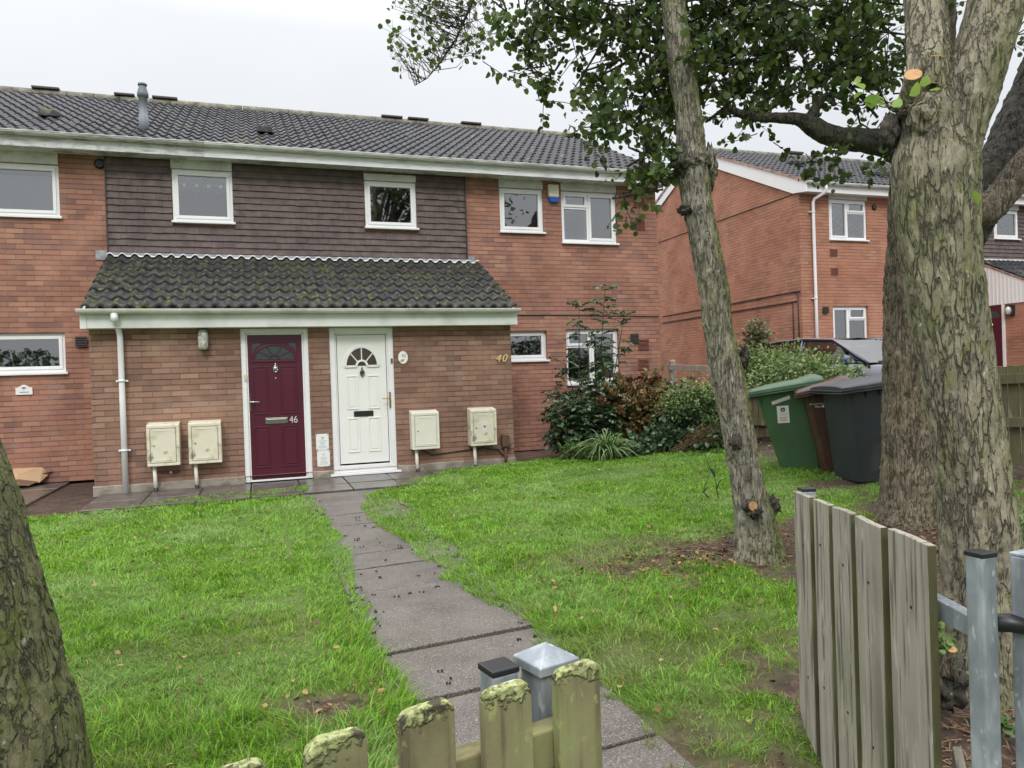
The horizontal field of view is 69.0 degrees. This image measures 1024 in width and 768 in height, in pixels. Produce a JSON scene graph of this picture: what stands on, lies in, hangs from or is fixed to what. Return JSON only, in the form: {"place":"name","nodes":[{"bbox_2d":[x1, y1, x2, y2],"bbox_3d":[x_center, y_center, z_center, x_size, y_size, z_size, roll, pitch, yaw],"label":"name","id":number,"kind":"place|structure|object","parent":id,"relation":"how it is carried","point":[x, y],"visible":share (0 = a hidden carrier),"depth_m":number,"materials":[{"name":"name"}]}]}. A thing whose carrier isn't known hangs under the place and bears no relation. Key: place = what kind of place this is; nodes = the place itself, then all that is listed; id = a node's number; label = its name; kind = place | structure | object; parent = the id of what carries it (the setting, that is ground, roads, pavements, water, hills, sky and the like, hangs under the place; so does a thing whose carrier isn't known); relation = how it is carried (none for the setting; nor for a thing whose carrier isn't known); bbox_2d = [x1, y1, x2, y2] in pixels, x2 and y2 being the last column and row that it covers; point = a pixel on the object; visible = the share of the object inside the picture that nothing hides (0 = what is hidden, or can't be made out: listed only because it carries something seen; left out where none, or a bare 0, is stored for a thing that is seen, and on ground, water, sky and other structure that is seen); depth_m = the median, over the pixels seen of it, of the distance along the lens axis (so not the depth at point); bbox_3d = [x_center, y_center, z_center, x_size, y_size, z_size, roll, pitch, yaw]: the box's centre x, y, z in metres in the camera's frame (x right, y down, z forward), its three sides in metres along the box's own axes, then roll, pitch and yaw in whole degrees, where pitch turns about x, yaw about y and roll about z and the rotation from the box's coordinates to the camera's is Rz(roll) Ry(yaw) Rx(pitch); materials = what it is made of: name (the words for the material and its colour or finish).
{"place":"outdoors","nodes":[
{"label":"outdoors","id":0,"kind":"place"},
{"bbox_2d":[303,489,694,767],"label":"garden path","id":1,"kind":"structure","parent":0,"point":[430,631],"depth_m":4.44,"materials":[{"name":"grey concrete"}]},
{"bbox_2d":[313,492,536,703],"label":"alder cones","id":2,"kind":"object","parent":1,"relation":"on","point":[374,632],"visible":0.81,"depth_m":5.22,"materials":[{"name":"brown plant"}]},
{"bbox_2d":[0,0,1023,200],"label":"sky","id":3,"kind":"structure","parent":0,"point":[329,56],"materials":[{"name":"white"}]},
{"bbox_2d":[26,396,1023,767],"bbox_3d":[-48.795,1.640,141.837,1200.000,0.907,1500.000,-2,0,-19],"label":"ground","id":4,"kind":"structure","parent":0,"point":[74,496],"depth_m":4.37,"materials":[{"name":"green plant"}]},
{"bbox_2d":[0,438,93,767],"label":"dark mossy tree","id":5,"kind":"object","parent":4,"relation":"on","point":[42,720],"visible":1,"depth_m":1.97,"materials":[{"name":"green plant"}]},
{"bbox_2d":[0,82,671,496],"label":"terraced house","id":6,"kind":"structure","parent":4,"relation":"on","point":[314,272],"depth_m":11.10,"materials":[{"name":"red brick"}]},
{"bbox_2d":[15,385,32,394],"bbox_3d":[-6.998,0.083,10.693,0.210,0.143,0.020,-2,0,-19],"label":"house name plaque","id":7,"kind":"object","parent":6,"relation":"attached to","point":[24,390],"visible":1,"depth_m":10.69,"materials":[{"name":"white ceramic"}]},
{"bbox_2d":[0,150,62,218],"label":"window","id":8,"kind":"structure","parent":6,"relation":"in","point":[26,190],"depth_m":10.78,"materials":[{"name":"white plastic"}]},
{"bbox_2d":[0,333,68,375],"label":"window","id":9,"kind":"structure","parent":6,"relation":"in","point":[20,353],"depth_m":11.41,"materials":[{"name":"white plastic"}]},
{"bbox_2d":[146,421,181,490],"bbox_3d":[-4.501,0.960,9.658,0.385,0.929,0.197,-2,0,-19],"label":"meter box","id":10,"kind":"object","parent":6,"relation":"attached to","point":[163,443],"visible":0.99,"depth_m":9.58,"materials":[{"name":"beige plastic"}]},
{"bbox_2d":[150,428,175,462],"bbox_3d":[-4.479,0.792,9.576,0.293,0.432,0.026,-2,0,-19],"label":"door","id":11,"kind":"structure","parent":10,"relation":"in","point":[163,441],"depth_m":9.57,"materials":[{"name":"beige plastic"}]},
{"bbox_2d":[157,470,179,473],"bbox_3d":[-4.484,1.151,9.727,0.281,0.049,0.042,-2,0,-19],"label":"gas pipe stub","id":12,"kind":"object","parent":6,"relation":"attached to","point":[170,472],"visible":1,"depth_m":9.72,"materials":[{"name":"metal"}]},
{"bbox_2d":[170,159,235,224],"bbox_3d":[-4.878,-2.710,11.849,2.040,1.415,0.945,-2,0,-19],"label":"window","id":13,"kind":"structure","parent":6,"relation":"in","point":[205,196],"depth_m":11.54,"materials":[{"name":"white plastic"}]},
{"bbox_2d":[198,329,208,350],"bbox_3d":[-4.076,-0.576,9.840,0.134,0.294,0.140,-2,0,-19],"label":"wall lamp","id":14,"kind":"object","parent":6,"relation":"attached to","point":[203,339],"visible":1,"depth_m":9.79,"materials":[{"name":"white glass"}]},
{"bbox_2d":[188,419,222,487],"bbox_3d":[-4.031,0.943,9.820,0.400,0.929,0.197,-2,0,-19],"label":"meter box","id":15,"kind":"object","parent":6,"relation":"attached to","point":[205,441],"visible":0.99,"depth_m":9.74,"materials":[{"name":"beige plastic"}]},
{"bbox_2d":[192,426,217,460],"bbox_3d":[-4.009,0.775,9.738,0.308,0.432,0.026,-2,0,-19],"label":"door","id":16,"kind":"structure","parent":15,"relation":"in","point":[204,439],"depth_m":9.73,"materials":[{"name":"beige plastic"}]},
{"bbox_2d":[247,334,305,479],"bbox_3d":[-3.230,0.301,10.245,0.755,1.992,0.111,-2,0,-19],"label":"door","id":17,"kind":"structure","parent":6,"relation":"in","point":[275,372],"depth_m":10.25,"materials":[{"name":"red paint"}]},
{"bbox_2d":[316,434,328,449],"bbox_3d":[-2.644,0.809,10.398,0.173,0.225,0.009,-2,0,-19],"label":"notice plate","id":18,"kind":"object","parent":6,"relation":"attached to","point":[322,441],"visible":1,"depth_m":10.40,"materials":[{"name":"white plastic"}]},
{"bbox_2d":[317,450,329,466],"bbox_3d":[-2.628,1.038,10.402,0.173,0.225,0.009,-2,0,-19],"label":"notice plate","id":19,"kind":"object","parent":6,"relation":"attached to","point":[323,457],"visible":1,"depth_m":10.40,"materials":[{"name":"white plastic"}]},
{"bbox_2d":[336,335,390,463],"bbox_3d":[-2.092,0.211,10.617,0.733,1.820,0.149,-2,0,-19],"label":"door","id":20,"kind":"structure","parent":6,"relation":"in","point":[361,359],"depth_m":10.63,"materials":[{"name":"white plastic"}]},
{"bbox_2d":[363,173,418,230],"bbox_3d":[-2.142,-2.792,12.791,2.030,1.360,0.945,-2,0,-19],"label":"window","id":21,"kind":"structure","parent":6,"relation":"in","point":[390,204],"depth_m":12.54,"materials":[{"name":"white plastic"}]},
{"bbox_2d":[398,351,407,363],"bbox_3d":[-1.574,-0.383,10.766,0.140,0.184,0.016,-2,0,-19],"label":"oval plaque","id":22,"kind":"object","parent":6,"relation":"attached to","point":[402,357],"visible":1,"depth_m":10.76,"materials":[{"name":"white ceramic"}]},
{"bbox_2d":[409,409,439,471],"bbox_3d":[-1.258,0.842,10.775,0.400,0.929,0.197,-2,0,-19],"label":"meter box","id":23,"kind":"object","parent":6,"relation":"attached to","point":[424,429],"visible":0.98,"depth_m":10.70,"materials":[{"name":"beige plastic"}]},
{"bbox_2d":[415,415,436,446],"bbox_3d":[-1.235,0.675,10.693,0.308,0.432,0.026,-2,0,-19],"label":"door","id":24,"kind":"structure","parent":23,"relation":"in","point":[425,426],"depth_m":10.69,"materials":[{"name":"beige plastic"}]},
{"bbox_2d":[421,434,510,462],"bbox_3d":[-0.655,1.014,11.039,1.386,0.460,0.089,-2,0,-19],"label":"pipe","id":25,"kind":"object","parent":6,"relation":"attached to","point":[505,442],"visible":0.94,"depth_m":11.19,"materials":[{"name":"metal"}]},
{"bbox_2d":[467,407,496,466],"bbox_3d":[-0.435,0.813,11.059,0.400,0.929,0.197,-2,0,-19],"label":"meter box","id":26,"kind":"object","parent":6,"relation":"attached to","point":[482,425],"visible":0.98,"depth_m":10.98,"materials":[{"name":"beige plastic"}]},
{"bbox_2d":[473,413,493,442],"bbox_3d":[-0.413,0.645,10.976,0.308,0.432,0.026,-2,0,-19],"label":"door","id":27,"kind":"structure","parent":26,"relation":"in","point":[479,437],"depth_m":10.97,"materials":[{"name":"beige plastic"}]},
{"bbox_2d":[497,354,507,361],"bbox_3d":[-0.153,-0.392,11.253,0.182,0.112,0.016,-2,0,-19],"label":"number forty","id":28,"kind":"object","parent":6,"relation":"attached to","point":[499,357],"visible":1,"depth_m":11.25,"materials":[{"name":"gold metal"}]},
{"bbox_2d":[498,179,545,233],"bbox_3d":[0.038,-2.899,13.579,1.990,1.395,0.945,-2,0,-19],"label":"window","id":29,"kind":"structure","parent":6,"relation":"in","point":[506,199],"depth_m":13.22,"materials":[{"name":"white plastic"}]},
{"bbox_2d":[510,331,549,361],"bbox_3d":[-0.073,-0.476,13.543,2.390,1.100,0.945,-2,0,-19],"label":"window","id":30,"kind":"structure","parent":6,"relation":"in","point":[515,357],"depth_m":13.34,"materials":[{"name":"white plastic"}]},
{"bbox_2d":[547,184,558,202],"bbox_3d":[0.740,-3.406,13.340,0.195,0.315,0.075,-2,0,-19],"label":"alarm box","id":31,"kind":"object","parent":6,"relation":"attached to","point":[553,193],"visible":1,"depth_m":13.31,"materials":[{"name":"beige plastic"}]},
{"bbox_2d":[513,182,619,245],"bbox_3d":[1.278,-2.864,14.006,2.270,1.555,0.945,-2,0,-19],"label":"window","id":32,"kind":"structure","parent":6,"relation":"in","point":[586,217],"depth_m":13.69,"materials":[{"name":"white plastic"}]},
{"bbox_2d":[19,449,669,513],"bbox_3d":[-4.219,1.387,9.859,16.138,0.053,3.388,-2,0,-19],"label":"paved apron","id":33,"kind":"object","parent":4,"relation":"on","point":[32,493],"visible":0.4,"depth_m":9.48,"materials":[{"name":"grey concrete"}]},
{"bbox_2d":[13,467,52,485],"bbox_3d":[-7.478,1.182,10.713,1.719,0.495,0.669,-2,0,11],"label":"cardboard box","id":34,"kind":"object","parent":33,"relation":"on","point":[26,476],"visible":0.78,"depth_m":10.61,"materials":[{"name":"cardboard"}]},
{"bbox_2d":[557,435,597,459],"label":"leafy plant","id":35,"kind":"object","parent":33,"relation":"on","point":[571,455],"visible":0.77,"depth_m":11.04,"materials":[{"name":"green plant"}]},
{"bbox_2d":[538,284,636,456],"bbox_3d":[1.213,-0.195,11.772,1.686,2.786,1.485,-2,0,2],"label":"tall pinnate shrub","id":36,"kind":"object","parent":33,"relation":"on","point":[574,412],"visible":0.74,"depth_m":11.71,"materials":[{"name":"green plant"}]},
{"bbox_2d":[218,659,601,767],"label":"picket fence","id":37,"kind":"object","parent":4,"relation":"on","point":[567,734],"visible":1,"depth_m":1.19,"materials":[{"name":"brown wood"}]},
{"bbox_2d":[478,656,519,692],"bbox_3d":[-0.006,1.038,1.325,0.056,1.085,0.056,-2,1,-30],"label":"capped metal post","id":38,"kind":"object","parent":4,"relation":"on","point":[496,671],"visible":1,"depth_m":1.31,"materials":[{"name":"metal"}]},
{"bbox_2d":[31,441,1023,767],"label":"leaf litter","id":39,"kind":"object","parent":4,"relation":"on","point":[665,571],"visible":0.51,"depth_m":5.35,"materials":[{"name":"brown plant"}]},
{"bbox_2d":[513,642,579,722],"bbox_3d":[0.079,1.023,1.358,0.088,1.109,0.088,-2,1,-33],"label":"metal gate post","id":40,"kind":"object","parent":4,"relation":"on","point":[538,664],"visible":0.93,"depth_m":1.32,"materials":[{"name":"metal"}]},
{"bbox_2d":[378,0,818,564],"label":"slim leaning tree","id":41,"kind":"object","parent":4,"relation":"on","point":[693,165],"visible":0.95,"depth_m":5.55,"materials":[{"name":"grey plant"}]},
{"bbox_2d":[553,428,650,459],"bbox_3d":[1.361,0.860,10.741,1.290,0.442,1.460,-2,1,40],"label":"strap leaf clump","id":42,"kind":"object","parent":4,"relation":"on","point":[607,447],"visible":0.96,"depth_m":10.58,"materials":[{"name":"green plant"}]},
{"bbox_2d":[587,365,695,451],"bbox_3d":[2.065,0.452,11.773,1.718,1.505,1.456,-2,0,-19],"label":"hydrangea bush","id":43,"kind":"object","parent":4,"relation":"on","point":[636,421],"visible":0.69,"depth_m":11.54,"materials":[{"name":"green plant"}]},
{"bbox_2d":[612,376,723,458],"bbox_3d":[2.514,0.522,10.932,1.846,1.276,1.848,-1,1,44],"label":"laurel bush","id":44,"kind":"object","parent":4,"relation":"on","point":[666,436],"visible":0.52,"depth_m":10.83,"materials":[{"name":"green plant"}]},
{"bbox_2d":[651,363,723,451],"bbox_3d":[2.910,0.399,11.238,1.328,1.427,1.871,-2,1,27],"label":"silvery green bush","id":45,"kind":"object","parent":4,"relation":"on","point":[703,391],"visible":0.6,"depth_m":10.85,"materials":[{"name":"green plant"}]},
{"bbox_2d":[666,360,708,441],"bbox_3d":[3.356,0.309,13.026,0.120,1.530,2.250,-2,0,-19],"label":"post and rail","id":46,"kind":"object","parent":4,"relation":"on","point":[672,367],"visible":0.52,"depth_m":13.63,"materials":[{"name":"grey wood"}]},
{"bbox_2d":[672,415,722,452],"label":"russet stem clump","id":47,"kind":"object","parent":4,"relation":"on","point":[690,441],"visible":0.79,"depth_m":10.52,"materials":[{"name":"brown plant"}]},
{"bbox_2d":[703,461,726,497],"bbox_3d":[2.027,0.975,7.449,0.248,0.422,0.015,-2,0,1],"label":"bare sapling","id":48,"kind":"object","parent":4,"relation":"on","point":[713,473],"visible":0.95,"depth_m":7.45,"materials":[{"name":"brown plant"}]},
{"bbox_2d":[735,315,775,380],"bbox_3d":[4.085,-0.171,12.761,0.715,1.969,0.926,-2,0,2],"label":"upright shrub","id":49,"kind":"object","parent":4,"relation":"on","point":[754,335],"visible":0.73,"depth_m":12.54,"materials":[{"name":"green plant"}]},
{"bbox_2d":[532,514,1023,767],"bbox_3d":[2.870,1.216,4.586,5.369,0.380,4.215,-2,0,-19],"label":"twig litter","id":50,"kind":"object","parent":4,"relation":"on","point":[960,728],"visible":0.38,"depth_m":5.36,"materials":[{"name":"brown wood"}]},
{"bbox_2d":[748,374,823,468],"bbox_3d":[3.300,0.471,8.880,0.897,1.140,0.706,-5,0,18],"label":"green wheelie bin","id":51,"kind":"object","parent":4,"relation":"on","point":[783,410],"visible":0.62,"depth_m":8.63,"materials":[{"name":"plastic"}]},
{"bbox_2d":[743,337,867,387],"bbox_3d":[4.173,0.056,11.491,1.656,1.615,2.810,-2,0,-6],"label":"loose hedge","id":52,"kind":"object","parent":4,"relation":"on","point":[796,370],"visible":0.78,"depth_m":11.15,"materials":[{"name":"green plant"}]},
{"bbox_2d":[793,375,850,471],"bbox_3d":[3.580,0.461,8.490,0.667,1.093,0.586,-5,0,17],"label":"brown wheelie bin","id":53,"kind":"object","parent":4,"relation":"on","point":[815,409],"visible":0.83,"depth_m":8.32,"materials":[{"name":"plastic"}]},
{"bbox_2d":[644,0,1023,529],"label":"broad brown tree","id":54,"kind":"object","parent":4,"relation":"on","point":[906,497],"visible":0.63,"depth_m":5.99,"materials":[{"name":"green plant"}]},
{"bbox_2d":[655,147,1023,394],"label":"gabled house","id":55,"kind":"structure","parent":4,"relation":"on","point":[803,259],"depth_m":18.27,"materials":[{"name":"orange brick"}]},
{"bbox_2d":[828,195,869,241],"bbox_3d":[7.830,-3.694,18.063,2.290,1.530,0.945,-2,0,-19],"label":"window","id":56,"kind":"structure","parent":55,"relation":"in","point":[847,217],"depth_m":17.69,"materials":[{"name":"white plastic"}]},
{"bbox_2d":[833,306,866,337],"bbox_3d":[7.897,-1.155,18.136,2.230,1.570,0.854,-2,0,-19],"label":"window","id":57,"kind":"structure","parent":55,"relation":"in","point":[848,321],"depth_m":17.77,"materials":[{"name":"white plastic"}]},
{"bbox_2d":[989,305,1002,365],"bbox_3d":[12.048,-0.963,18.636,0.054,2.000,0.490,-2,0,-19],"label":"door","id":58,"kind":"structure","parent":55,"relation":"in","point":[995,310],"depth_m":18.50,"materials":[{"name":"red paint"}]},
{"bbox_2d":[994,205,1021,240],"bbox_3d":[12.668,-3.954,19.693,2.030,1.360,0.945,-2,0,-19],"label":"window","id":59,"kind":"structure","parent":55,"relation":"in","point":[1006,228],"depth_m":19.37,"materials":[{"name":"white plastic"}]},
{"bbox_2d":[1004,305,1014,315],"bbox_3d":[12.103,-1.791,18.166,0.137,0.260,0.220,-2,0,-19],"label":"wall lamp","id":60,"kind":"object","parent":55,"relation":"attached to","point":[1009,310],"visible":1,"depth_m":18.13,"materials":[{"name":"white glass"}]},
{"bbox_2d":[809,372,882,482],"bbox_3d":[3.843,0.451,7.986,0.997,1.177,0.726,-3,1,-5],"label":"dark grey wheelie bin","id":61,"kind":"object","parent":4,"relation":"on","point":[853,411],"visible":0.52,"depth_m":7.72,"materials":[{"name":"plastic"}]},
{"bbox_2d":[719,365,1023,465],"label":"close board fence","id":62,"kind":"object","parent":4,"relation":"on","point":[1012,393],"visible":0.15,"depth_m":7.74,"materials":[{"name":"brown wood"}]},
{"bbox_2d":[853,0,1023,718],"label":"pale forked tree","id":63,"kind":"object","parent":4,"relation":"on","point":[934,128],"visible":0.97,"depth_m":3.18,"materials":[{"name":"brown plant"}]},
{"bbox_2d":[938,598,1014,737],"bbox_3d":[1.806,1.122,2.991,0.282,0.519,0.346,-2,0,-19],"label":"ivy clump","id":64,"kind":"object","parent":4,"relation":"on","point":[1007,729],"visible":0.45,"depth_m":2.96,"materials":[{"name":"green plant"}]},
{"bbox_2d":[1009,549,1023,767],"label":"gate hanging post","id":65,"kind":"object","parent":4,"relation":"on","point":[1017,575],"visible":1,"depth_m":1.88,"materials":[{"name":"metal"}]},
{"bbox_2d":[794,487,1023,767],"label":"open gate","id":66,"kind":"structure","parent":65,"relation":"attached to","point":[873,606],"depth_m":2.29,"materials":[{"name":"grey wood"}]},
{"bbox_2d":[1018,503,1023,539],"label":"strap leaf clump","id":67,"kind":"object","parent":4,"relation":"on","point":[1022,518],"visible":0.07,"depth_m":5.37,"materials":[{"name":"green plant"}]},
{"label":"driveway","id":68,"kind":"structure","parent":0,"visible":0},
{"bbox_2d":[747,337,882,385],"bbox_3d":[5.885,-0.114,13.091,2.054,1.455,3.926,-2,1,-27],"label":"parked car","id":69,"kind":"object","parent":68,"relation":"on","point":[864,351],"visible":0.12,"depth_m":12.55,"materials":[{"name":"grey metal"}]}
]}

